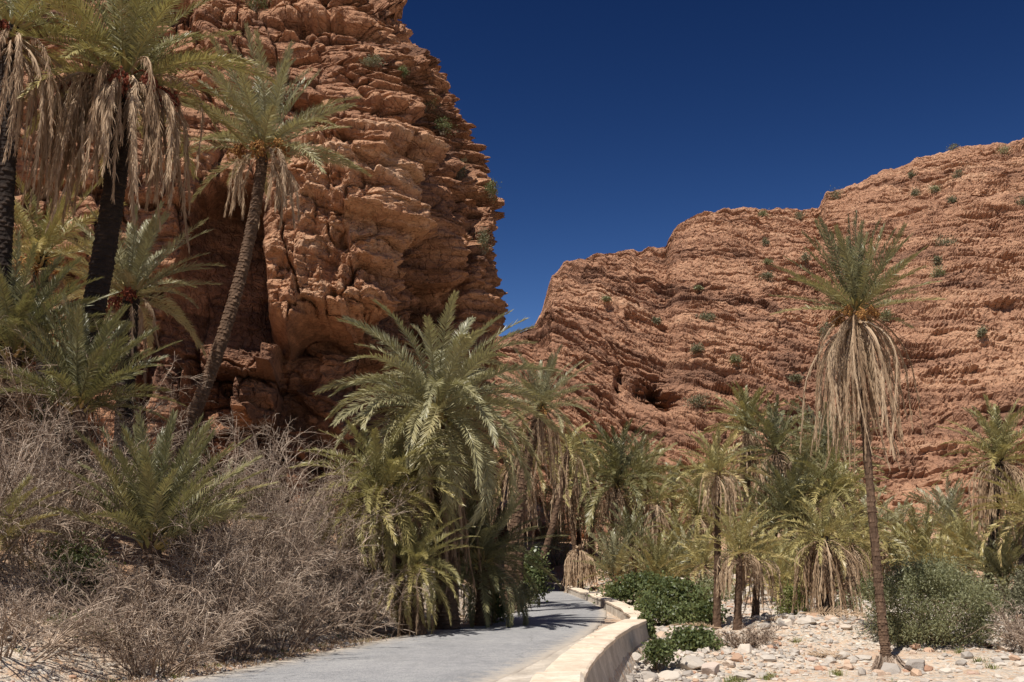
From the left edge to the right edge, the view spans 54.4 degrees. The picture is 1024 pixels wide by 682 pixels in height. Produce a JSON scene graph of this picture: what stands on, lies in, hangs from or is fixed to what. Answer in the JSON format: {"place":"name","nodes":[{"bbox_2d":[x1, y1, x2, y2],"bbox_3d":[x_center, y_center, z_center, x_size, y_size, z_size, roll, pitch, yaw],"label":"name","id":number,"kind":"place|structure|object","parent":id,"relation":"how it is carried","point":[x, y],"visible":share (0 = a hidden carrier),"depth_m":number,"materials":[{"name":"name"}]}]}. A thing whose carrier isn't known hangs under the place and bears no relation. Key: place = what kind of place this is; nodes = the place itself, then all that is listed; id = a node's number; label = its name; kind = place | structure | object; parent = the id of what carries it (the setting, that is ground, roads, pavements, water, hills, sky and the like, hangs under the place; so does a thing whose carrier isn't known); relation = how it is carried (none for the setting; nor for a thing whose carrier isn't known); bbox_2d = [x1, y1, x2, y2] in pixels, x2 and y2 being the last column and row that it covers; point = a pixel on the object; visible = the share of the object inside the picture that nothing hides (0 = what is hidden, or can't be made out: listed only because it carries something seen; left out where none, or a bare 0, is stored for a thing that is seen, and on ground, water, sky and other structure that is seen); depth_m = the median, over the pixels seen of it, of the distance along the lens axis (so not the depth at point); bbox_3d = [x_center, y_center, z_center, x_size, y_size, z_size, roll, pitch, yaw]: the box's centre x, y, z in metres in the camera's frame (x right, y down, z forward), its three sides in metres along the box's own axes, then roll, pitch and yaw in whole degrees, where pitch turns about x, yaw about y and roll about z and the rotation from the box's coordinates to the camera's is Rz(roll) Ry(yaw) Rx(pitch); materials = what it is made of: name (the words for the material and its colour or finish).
{"place":"outdoors","nodes":[
{"label":"outdoors","id":0,"kind":"place"},
{"bbox_2d":[2,0,508,590],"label":"cliff","id":1,"kind":"structure","parent":0,"point":[402,224],"depth_m":51.57,"materials":[{"name":"stone"}]},
{"bbox_2d":[173,584,606,681],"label":"road","id":2,"kind":"structure","parent":0,"point":[558,621],"depth_m":20.50,"materials":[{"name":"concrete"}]},
{"bbox_2d":[0,495,1023,681],"bbox_3d":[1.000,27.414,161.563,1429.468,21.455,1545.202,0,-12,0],"label":"ground","id":3,"kind":"structure","parent":0,"point":[629,663],"depth_m":23.00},
{"bbox_2d":[0,473,64,569],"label":"palm tree","id":4,"kind":"object","parent":3,"relation":"on","point":[9,531],"visible":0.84,"depth_m":18.29,"materials":[{"name":"green plant"}]},
{"bbox_2d":[7,385,71,514],"bbox_3d":[-12.183,2.732,25.039,2.822,3.639,2.848,10,-16,-40],"label":"leafy shrub","id":5,"kind":"object","parent":3,"relation":"on","point":[41,413],"visible":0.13,"depth_m":25.01,"materials":[{"name":"green plant"}]},
{"bbox_2d":[0,420,124,570],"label":"dry shrub","id":6,"kind":"object","parent":3,"relation":"on","point":[11,516],"visible":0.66,"depth_m":18.78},
{"bbox_2d":[0,227,134,487],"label":"palm tree","id":7,"kind":"object","parent":3,"relation":"on","point":[14,309],"visible":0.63,"depth_m":24.28,"materials":[{"name":"green plant"}]},
{"bbox_2d":[0,0,135,419],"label":"palm tree","id":8,"kind":"object","parent":3,"relation":"on","point":[14,61],"visible":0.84,"depth_m":25.59,"materials":[{"name":"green plant"}]},
{"bbox_2d":[12,171,127,425],"bbox_3d":[-16.532,-0.363,34.969,6.219,11.584,6.148,-6,-14,26],"label":"palm tree","id":9,"kind":"object","parent":3,"relation":"on","point":[49,238],"visible":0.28,"depth_m":35.10,"materials":[{"name":"green plant"}]},
{"bbox_2d":[27,530,125,599],"bbox_3d":[-8.928,4.797,20.012,2.171,2.019,1.893,-11,-16,41],"label":"leafy shrub","id":10,"kind":"object","parent":3,"relation":"on","point":[71,551],"visible":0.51,"depth_m":19.83,"materials":[{"name":"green plant"}]},
{"bbox_2d":[0,569,154,663],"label":"dry shrub","id":11,"kind":"object","parent":3,"relation":"on","point":[19,629],"visible":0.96,"depth_m":16.09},
{"bbox_2d":[0,291,186,553],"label":"palm tree","id":12,"kind":"object","parent":3,"relation":"on","point":[87,386],"visible":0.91,"depth_m":22.95,"materials":[{"name":"green plant"}]},
{"bbox_2d":[0,383,237,588],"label":"dry shrub","id":13,"kind":"object","parent":3,"relation":"on","point":[87,504],"visible":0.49,"depth_m":20.43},
{"bbox_2d":[0,315,240,567],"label":"dry shrub","id":14,"kind":"object","parent":3,"relation":"on","point":[23,410],"visible":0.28,"depth_m":23.95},
{"bbox_2d":[36,200,225,513],"bbox_3d":[-11.999,0.476,30.610,5.933,9.918,5.760,5,-13,-21],"label":"palm tree","id":15,"kind":"object","parent":3,"relation":"on","point":[129,276],"visible":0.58,"depth_m":30.68,"materials":[{"name":"green plant"}]},
{"bbox_2d":[0,0,275,523],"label":"palm tree","id":16,"kind":"object","parent":3,"relation":"on","point":[115,90],"visible":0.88,"depth_m":27.08,"materials":[{"name":"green plant"}]},
{"bbox_2d":[0,508,280,666],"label":"dry shrub","id":17,"kind":"object","parent":3,"relation":"on","point":[107,581],"visible":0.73,"depth_m":18.38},
{"bbox_2d":[36,408,277,630],"bbox_3d":[-7.319,3.523,20.099,4.815,4.485,4.792,0,-12,0],"label":"palm tree","id":18,"kind":"object","parent":3,"relation":"on","point":[156,503],"visible":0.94,"depth_m":19.67,"materials":[{"name":"green plant"}]},
{"bbox_2d":[54,578,273,680],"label":"dry shrub","id":19,"kind":"object","parent":3,"relation":"on","point":[200,649],"visible":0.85,"depth_m":17.17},
{"bbox_2d":[25,494,337,665],"bbox_3d":[-7.047,5.091,20.114,7.497,4.097,4.972,0,-12,0],"label":"dry shrub","id":20,"kind":"object","parent":3,"relation":"on","point":[223,573],"visible":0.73,"depth_m":19.80,"materials":[{"name":"plant"}]},
{"bbox_2d":[170,460,222,555],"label":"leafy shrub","id":21,"kind":"object","parent":3,"relation":"on","point":[182,539],"visible":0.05,"depth_m":26.39,"materials":[{"name":"green plant"}]},
{"bbox_2d":[160,445,295,583],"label":"palm tree","id":22,"kind":"object","parent":3,"relation":"on","point":[216,477],"visible":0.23,"depth_m":24.48,"materials":[{"name":"green plant"}]},
{"bbox_2d":[0,524,467,681],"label":"verge gravel","id":23,"kind":"structure","parent":3,"relation":"on","point":[170,679],"depth_m":19.14,"materials":[{"name":"gravel"}]},
{"bbox_2d":[14,567,499,681],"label":"dry grass","id":24,"kind":"structure","parent":3,"relation":"on","point":[263,654],"depth_m":20.41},
{"bbox_2d":[119,398,400,626],"bbox_3d":[-6.535,4.466,25.283,7.463,5.681,8.191,0,-12,0],"label":"dry shrub","id":25,"kind":"object","parent":3,"relation":"on","point":[264,528],"visible":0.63,"depth_m":23.86,"materials":[{"name":"plant"}]},
{"bbox_2d":[162,21,371,475],"bbox_3d":[-9.330,-2.485,35.243,7.990,17.398,7.619,0,-12,0],"label":"palm tree","id":26,"kind":"object","parent":3,"relation":"on","point":[265,142],"visible":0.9,"depth_m":35.42,"materials":[{"name":"green plant"}]},
{"bbox_2d":[198,555,397,658],"bbox_3d":[-4.952,5.956,21.747,4.843,2.727,5.903,0,-12,0],"label":"dry shrub","id":27,"kind":"object","parent":3,"relation":"on","point":[305,612],"visible":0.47,"depth_m":22.17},
{"bbox_2d":[191,452,451,630],"bbox_3d":[-5.184,5.264,26.753,6.034,4.843,5.156,-9,-15,36],"label":"dry shrub","id":28,"kind":"object","parent":3,"relation":"on","point":[336,571],"visible":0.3,"depth_m":25.88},
{"bbox_2d":[303,546,429,638],"bbox_3d":[-3.878,6.395,25.784,3.361,2.543,3.906,2,-12,-7],"label":"dry shrub","id":29,"kind":"object","parent":3,"relation":"on","point":[369,618],"visible":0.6,"depth_m":25.08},
{"bbox_2d":[290,408,473,635],"bbox_3d":[-3.438,4.913,26.763,4.905,6.029,4.676,-8,-14,32],"label":"palm tree","id":30,"kind":"object","parent":3,"relation":"on","point":[395,469],"visible":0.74,"depth_m":26.38,"materials":[{"name":"green plant"}]},
{"bbox_2d":[361,506,482,636],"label":"palm tree","id":31,"kind":"object","parent":3,"relation":"on","point":[416,623],"visible":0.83,"depth_m":25.76,"materials":[{"name":"green plant"}]},
{"bbox_2d":[313,290,575,629],"bbox_3d":[-2.123,3.372,28.744,8.018,9.785,7.400,0,-12,0],"label":"palm tree","id":32,"kind":"object","parent":3,"relation":"on","point":[444,411],"visible":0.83,"depth_m":28.27,"materials":[{"name":"green plant"}]},
{"bbox_2d":[419,484,568,627],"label":"palm tree","id":33,"kind":"object","parent":3,"relation":"on","point":[482,613],"visible":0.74,"depth_m":29.05,"materials":[{"name":"green plant"}]},
{"bbox_2d":[490,587,512,622],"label":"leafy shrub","id":34,"kind":"object","parent":3,"relation":"on","point":[499,611],"visible":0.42,"depth_m":30.31,"materials":[{"name":"green plant"}]},
{"bbox_2d":[480,420,575,608],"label":"palm tree","id":35,"kind":"object","parent":3,"relation":"on","point":[531,501],"visible":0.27,"depth_m":39.47,"materials":[{"name":"green plant"}]},
{"bbox_2d":[523,544,553,603],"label":"leafy shrub","id":36,"kind":"object","parent":3,"relation":"on","point":[539,575],"visible":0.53,"depth_m":42.59,"materials":[{"name":"green plant"}]},
{"bbox_2d":[485,344,600,611],"bbox_3d":[1.175,4.983,36.651,4.537,9.976,4.612,0,-12,0],"label":"palm tree","id":37,"kind":"object","parent":3,"relation":"on","point":[537,427],"visible":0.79,"depth_m":36.96,"materials":[{"name":"green plant"}]},
{"bbox_2d":[526,460,576,550],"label":"palm tree","id":38,"kind":"object","parent":3,"relation":"on","point":[547,511],"visible":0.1,"depth_m":80.66,"materials":[{"name":"green plant"}]},
{"bbox_2d":[534,510,576,567],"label":"palm tree","id":39,"kind":"object","parent":3,"relation":"on","point":[557,560],"visible":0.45,"depth_m":72.34,"materials":[{"name":"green plant"}]},
{"bbox_2d":[531,429,605,549],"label":"palm tree","id":40,"kind":"object","parent":3,"relation":"on","point":[571,506],"visible":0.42,"depth_m":65.08,"materials":[{"name":"green plant"}]},
{"bbox_2d":[540,422,608,560],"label":"palm tree","id":41,"kind":"object","parent":3,"relation":"on","point":[560,495],"visible":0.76,"depth_m":44.61,"materials":[{"name":"green plant"}]},
{"bbox_2d":[563,542,596,592],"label":"palm tree","id":42,"kind":"object","parent":3,"relation":"on","point":[579,567],"visible":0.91,"depth_m":54.20,"materials":[{"name":"beige plant"}]},
{"bbox_2d":[523,580,649,681],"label":"roadside wall","id":43,"kind":"structure","parent":3,"relation":"on","point":[598,655],"depth_m":19.74,"materials":[{"name":"concrete"}]},
{"bbox_2d":[554,481,627,561],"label":"palm tree","id":44,"kind":"object","parent":3,"relation":"on","point":[595,523],"visible":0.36,"depth_m":68.51,"materials":[{"name":"green plant"}]},
{"bbox_2d":[572,434,626,558],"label":"palm tree","id":45,"kind":"object","parent":3,"relation":"on","point":[591,481],"visible":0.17,"depth_m":69.32,"materials":[{"name":"green plant"}]},
{"bbox_2d":[571,526,645,584],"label":"palm tree","id":46,"kind":"object","parent":3,"relation":"on","point":[612,561],"visible":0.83,"depth_m":52.37,"materials":[{"name":"green plant"}]},
{"bbox_2d":[560,417,680,543],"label":"palm tree","id":47,"kind":"object","parent":3,"relation":"on","point":[617,472],"visible":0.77,"depth_m":61.14,"materials":[{"name":"green plant"}]},
{"bbox_2d":[583,501,667,578],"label":"palm tree","id":48,"kind":"object","parent":3,"relation":"on","point":[628,528],"visible":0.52,"depth_m":55.77,"materials":[{"name":"green plant"}]},
{"bbox_2d":[585,565,679,603],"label":"leafy shrub","id":49,"kind":"object","parent":3,"relation":"on","point":[627,588],"visible":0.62,"depth_m":42.29,"materials":[{"name":"green plant"}]},
{"bbox_2d":[634,605,656,638],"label":"leafy shrub","id":50,"kind":"object","parent":3,"relation":"on","point":[647,615],"visible":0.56,"depth_m":26.44,"materials":[{"name":"green plant"}]},
{"bbox_2d":[599,437,692,559],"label":"palm tree","id":51,"kind":"object","parent":3,"relation":"on","point":[653,458],"visible":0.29,"depth_m":69.08,"materials":[{"name":"green plant"}]},
{"bbox_2d":[604,527,698,587],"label":"palm tree","id":52,"kind":"object","parent":3,"relation":"on","point":[656,561],"visible":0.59,"depth_m":48.49,"materials":[{"name":"green plant"}]},
{"bbox_2d":[628,591,675,625],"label":"leafy shrub","id":53,"kind":"object","parent":3,"relation":"on","point":[654,605],"visible":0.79,"depth_m":31.69,"materials":[{"name":"green plant"}]},
{"bbox_2d":[625,475,684,560],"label":"palm tree","id":54,"kind":"object","parent":3,"relation":"on","point":[656,508],"visible":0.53,"depth_m":58.95,"materials":[{"name":"green plant"}]},
{"bbox_2d":[638,632,684,672],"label":"leafy shrub","id":55,"kind":"object","parent":3,"relation":"on","point":[659,649],"visible":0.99,"depth_m":23.30,"materials":[{"name":"green plant"}]},
{"bbox_2d":[630,571,712,606],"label":"leafy shrub","id":56,"kind":"object","parent":3,"relation":"on","point":[675,589],"visible":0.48,"depth_m":36.51,"materials":[{"name":"green plant"}]},
{"bbox_2d":[647,456,695,532],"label":"palm tree","id":57,"kind":"object","parent":3,"relation":"on","point":[673,480],"visible":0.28,"depth_m":75.24,"materials":[{"name":"green plant"}]},
{"bbox_2d":[656,596,696,625],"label":"leafy shrub","id":58,"kind":"object","parent":3,"relation":"on","point":[681,613],"visible":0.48,"depth_m":31.58,"materials":[{"name":"green plant"}]},
{"bbox_2d":[646,500,710,573],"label":"palm tree","id":59,"kind":"object","parent":3,"relation":"on","point":[676,527],"visible":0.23,"depth_m":55.94,"materials":[{"name":"green plant"}]},
{"bbox_2d":[638,521,735,579],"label":"palm tree","id":60,"kind":"object","parent":3,"relation":"on","point":[688,535],"visible":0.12,"depth_m":50.46,"materials":[{"name":"green plant"}]},
{"bbox_2d":[675,655,703,669],"bbox_3d":[4.282,7.671,23.591,0.550,0.430,0.707,8,-15,-34],"label":"boulder","id":61,"kind":"object","parent":3,"relation":"on","point":[688,662],"visible":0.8,"depth_m":23.50,"materials":[{"name":"stone"}]},
{"bbox_2d":[664,619,727,651],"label":"leafy shrub","id":62,"kind":"object","parent":3,"relation":"on","point":[688,638],"visible":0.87,"depth_m":25.68,"materials":[{"name":"green plant"}]},
{"bbox_2d":[659,522,735,585],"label":"palm tree","id":63,"kind":"object","parent":3,"relation":"on","point":[703,565],"visible":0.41,"depth_m":45.73,"materials":[{"name":"green plant"}]},
{"bbox_2d":[662,468,739,570],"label":"palm tree","id":64,"kind":"object","parent":3,"relation":"on","point":[693,501],"visible":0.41,"depth_m":59.90,"materials":[{"name":"green plant"}]},
{"bbox_2d":[662,456,742,538],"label":"palm tree","id":65,"kind":"object","parent":3,"relation":"on","point":[690,475],"visible":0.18,"depth_m":67.28,"materials":[{"name":"green plant"}]},
{"bbox_2d":[687,596,731,626],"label":"leafy shrub","id":66,"kind":"object","parent":3,"relation":"on","point":[703,613],"visible":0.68,"depth_m":29.77,"materials":[{"name":"green plant"}]},
{"bbox_2d":[687,568,735,600],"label":"leafy shrub","id":67,"kind":"object","parent":3,"relation":"on","point":[709,582],"visible":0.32,"depth_m":41.47,"materials":[{"name":"green plant"}]},
{"bbox_2d":[673,425,770,629],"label":"palm tree","id":68,"kind":"object","parent":3,"relation":"on","point":[717,464],"visible":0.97,"depth_m":29.57,"materials":[{"name":"green plant"}]},
{"bbox_2d":[689,463,766,557],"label":"palm tree","id":69,"kind":"object","parent":3,"relation":"on","point":[735,484],"visible":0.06,"depth_m":64.87,"materials":[{"name":"green plant"}]},
{"bbox_2d":[684,495,790,629],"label":"palm tree","id":70,"kind":"object","parent":3,"relation":"on","point":[737,553],"visible":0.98,"depth_m":28.66,"materials":[{"name":"green plant"}]},
{"bbox_2d":[704,623,783,647],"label":"dry shrub","id":71,"kind":"object","parent":3,"relation":"on","point":[752,636],"visible":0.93,"depth_m":25.95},
{"bbox_2d":[699,381,793,583],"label":"palm tree","id":72,"kind":"object","parent":3,"relation":"on","point":[747,438],"visible":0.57,"depth_m":51.78,"materials":[{"name":"green plant"}]},
{"bbox_2d":[721,522,801,617],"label":"palm tree","id":73,"kind":"object","parent":3,"relation":"on","point":[755,606],"visible":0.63,"depth_m":30.52,"materials":[{"name":"green plant"}]},
{"bbox_2d":[732,536,814,604],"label":"palm tree","id":74,"kind":"object","parent":3,"relation":"on","point":[786,575],"visible":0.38,"depth_m":38.76,"materials":[{"name":"green plant"}]},
{"bbox_2d":[746,520,807,596],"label":"palm tree","id":75,"kind":"object","parent":3,"relation":"on","point":[784,532],"visible":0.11,"depth_m":41.91,"materials":[{"name":"green plant"}]},
{"bbox_2d":[723,394,831,580],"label":"palm tree","id":76,"kind":"object","parent":3,"relation":"on","point":[770,430],"visible":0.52,"depth_m":49.75,"materials":[{"name":"green plant"}]},
{"bbox_2d":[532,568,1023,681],"bbox_3d":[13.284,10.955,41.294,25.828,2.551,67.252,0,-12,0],"label":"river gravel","id":77,"kind":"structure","parent":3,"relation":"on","point":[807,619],"depth_m":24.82,"materials":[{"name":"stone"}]},
{"bbox_2d":[724,449,856,573],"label":"palm tree","id":78,"kind":"object","parent":3,"relation":"on","point":[791,482],"visible":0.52,"depth_m":46.97,"materials":[{"name":"green plant"}]},
{"bbox_2d":[771,578,813,614],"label":"leafy shrub","id":79,"kind":"object","parent":3,"relation":"on","point":[789,592],"visible":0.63,"depth_m":33.75,"materials":[{"name":"green plant"}]},
{"bbox_2d":[761,481,884,618],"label":"palm tree","id":80,"kind":"object","parent":3,"relation":"on","point":[820,555],"visible":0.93,"depth_m":31.90,"materials":[{"name":"green plant"}]},
{"bbox_2d":[764,395,887,505],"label":"palm tree","id":81,"kind":"object","parent":3,"relation":"on","point":[823,443],"visible":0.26,"depth_m":57.52,"materials":[{"name":"green plant"}]},
{"bbox_2d":[800,606,867,618],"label":"fallen frond","id":82,"kind":"object","parent":3,"relation":"on","point":[836,612],"visible":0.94,"depth_m":28.83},
{"bbox_2d":[782,443,889,590],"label":"palm tree","id":83,"kind":"object","parent":3,"relation":"on","point":[832,471],"visible":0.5,"depth_m":46.29,"materials":[{"name":"green plant"}]},
{"bbox_2d":[797,460,895,582],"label":"palm tree","id":84,"kind":"object","parent":3,"relation":"on","point":[858,497],"visible":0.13,"depth_m":50.90,"materials":[{"name":"green plant"}]},
{"bbox_2d":[817,502,894,596],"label":"palm tree","id":85,"kind":"object","parent":3,"relation":"on","point":[851,545],"visible":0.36,"depth_m":42.89,"materials":[{"name":"green plant"}]},
{"bbox_2d":[768,209,948,672],"bbox_3d":[9.008,2.312,25.653,4.214,11.889,4.855,0,-12,0],"label":"palm tree","id":86,"kind":"object","parent":3,"relation":"on","point":[855,338],"visible":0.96,"depth_m":25.76,"materials":[{"name":"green plant"}]},
{"bbox_2d":[718,636,1001,681],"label":"weeds","id":87,"kind":"object","parent":3,"relation":"on","point":[770,675],"visible":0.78,"depth_m":22.47,"materials":[{"name":"green plant"}]},
{"bbox_2d":[830,529,907,591],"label":"palm tree","id":88,"kind":"object","parent":3,"relation":"on","point":[859,545],"visible":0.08,"depth_m":44.65,"materials":[{"name":"green plant"}]},
{"bbox_2d":[848,486,917,578],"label":"palm tree","id":89,"kind":"object","parent":3,"relation":"on","point":[885,516],"visible":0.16,"depth_m":52.70,"materials":[{"name":"green plant"}]},
{"bbox_2d":[876,497,934,558],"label":"palm tree","id":90,"kind":"object","parent":3,"relation":"on","point":[900,515],"visible":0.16,"depth_m":68.67,"materials":[{"name":"green plant"}]},
{"bbox_2d":[879,501,977,574],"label":"palm tree","id":91,"kind":"object","parent":3,"relation":"on","point":[927,530],"visible":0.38,"depth_m":54.66,"materials":[{"name":"green plant"}]},
{"bbox_2d":[847,546,1015,651],"bbox_3d":[11.112,7.071,26.549,4.423,3.491,4.012,0,-12,0],"label":"olive bush","id":92,"kind":"object","parent":3,"relation":"on","point":[932,581],"visible":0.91,"depth_m":26.00,"materials":[{"name":"green plant"}]},
{"bbox_2d":[899,473,984,552],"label":"palm tree","id":93,"kind":"object","parent":3,"relation":"on","point":[951,502],"visible":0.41,"depth_m":66.87,"materials":[{"name":"green plant"}]},
{"bbox_2d":[901,530,983,572],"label":"palm tree","id":94,"kind":"object","parent":3,"relation":"on","point":[938,545],"visible":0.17,"depth_m":46.82,"materials":[{"name":"green plant"}]},
{"bbox_2d":[916,506,1014,582],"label":"palm tree","id":95,"kind":"object","parent":3,"relation":"on","point":[962,534],"visible":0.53,"depth_m":50.65,"materials":[{"name":"green plant"}]},
{"bbox_2d":[932,394,1023,589],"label":"palm tree","id":96,"kind":"object","parent":3,"relation":"on","point":[998,448],"visible":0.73,"depth_m":43.58,"materials":[{"name":"green plant"}]},
{"bbox_2d":[951,519,1023,599],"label":"palm tree","id":97,"kind":"object","parent":3,"relation":"on","point":[993,563],"visible":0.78,"depth_m":41.66,"materials":[{"name":"green plant"}]},
{"bbox_2d":[961,467,1023,597],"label":"palm tree","id":98,"kind":"object","parent":3,"relation":"on","point":[1018,497],"visible":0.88,"depth_m":41.42,"materials":[{"name":"green plant"}]},
{"bbox_2d":[982,564,1023,627],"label":"leafy shrub","id":99,"kind":"object","parent":3,"relation":"on","point":[1017,593],"visible":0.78,"depth_m":26.70,"materials":[{"name":"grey plant"}]},
{"bbox_2d":[982,597,1023,651],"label":"dry shrub","id":100,"kind":"object","parent":3,"relation":"on","point":[1007,636],"visible":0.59,"depth_m":25.60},
{"bbox_2d":[984,600,1023,653],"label":"dry shrub","id":101,"kind":"object","parent":3,"relation":"on","point":[1020,639],"visible":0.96,"depth_m":24.78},
{"bbox_2d":[496,635,587,681],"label":"pavement","id":102,"kind":"structure","parent":0,"point":[526,674],"depth_m":17.71,"materials":[{"name":"concrete"}]},
{"bbox_2d":[398,0,1023,336],"label":"sky","id":103,"kind":"structure","parent":0,"point":[605,126],"materials":[{"name":"blue"}]},
{"bbox_2d":[486,138,1023,541],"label":"hill","id":104,"kind":"structure","parent":0,"point":[642,369],"depth_m":135.27,"materials":[{"name":"stone"}]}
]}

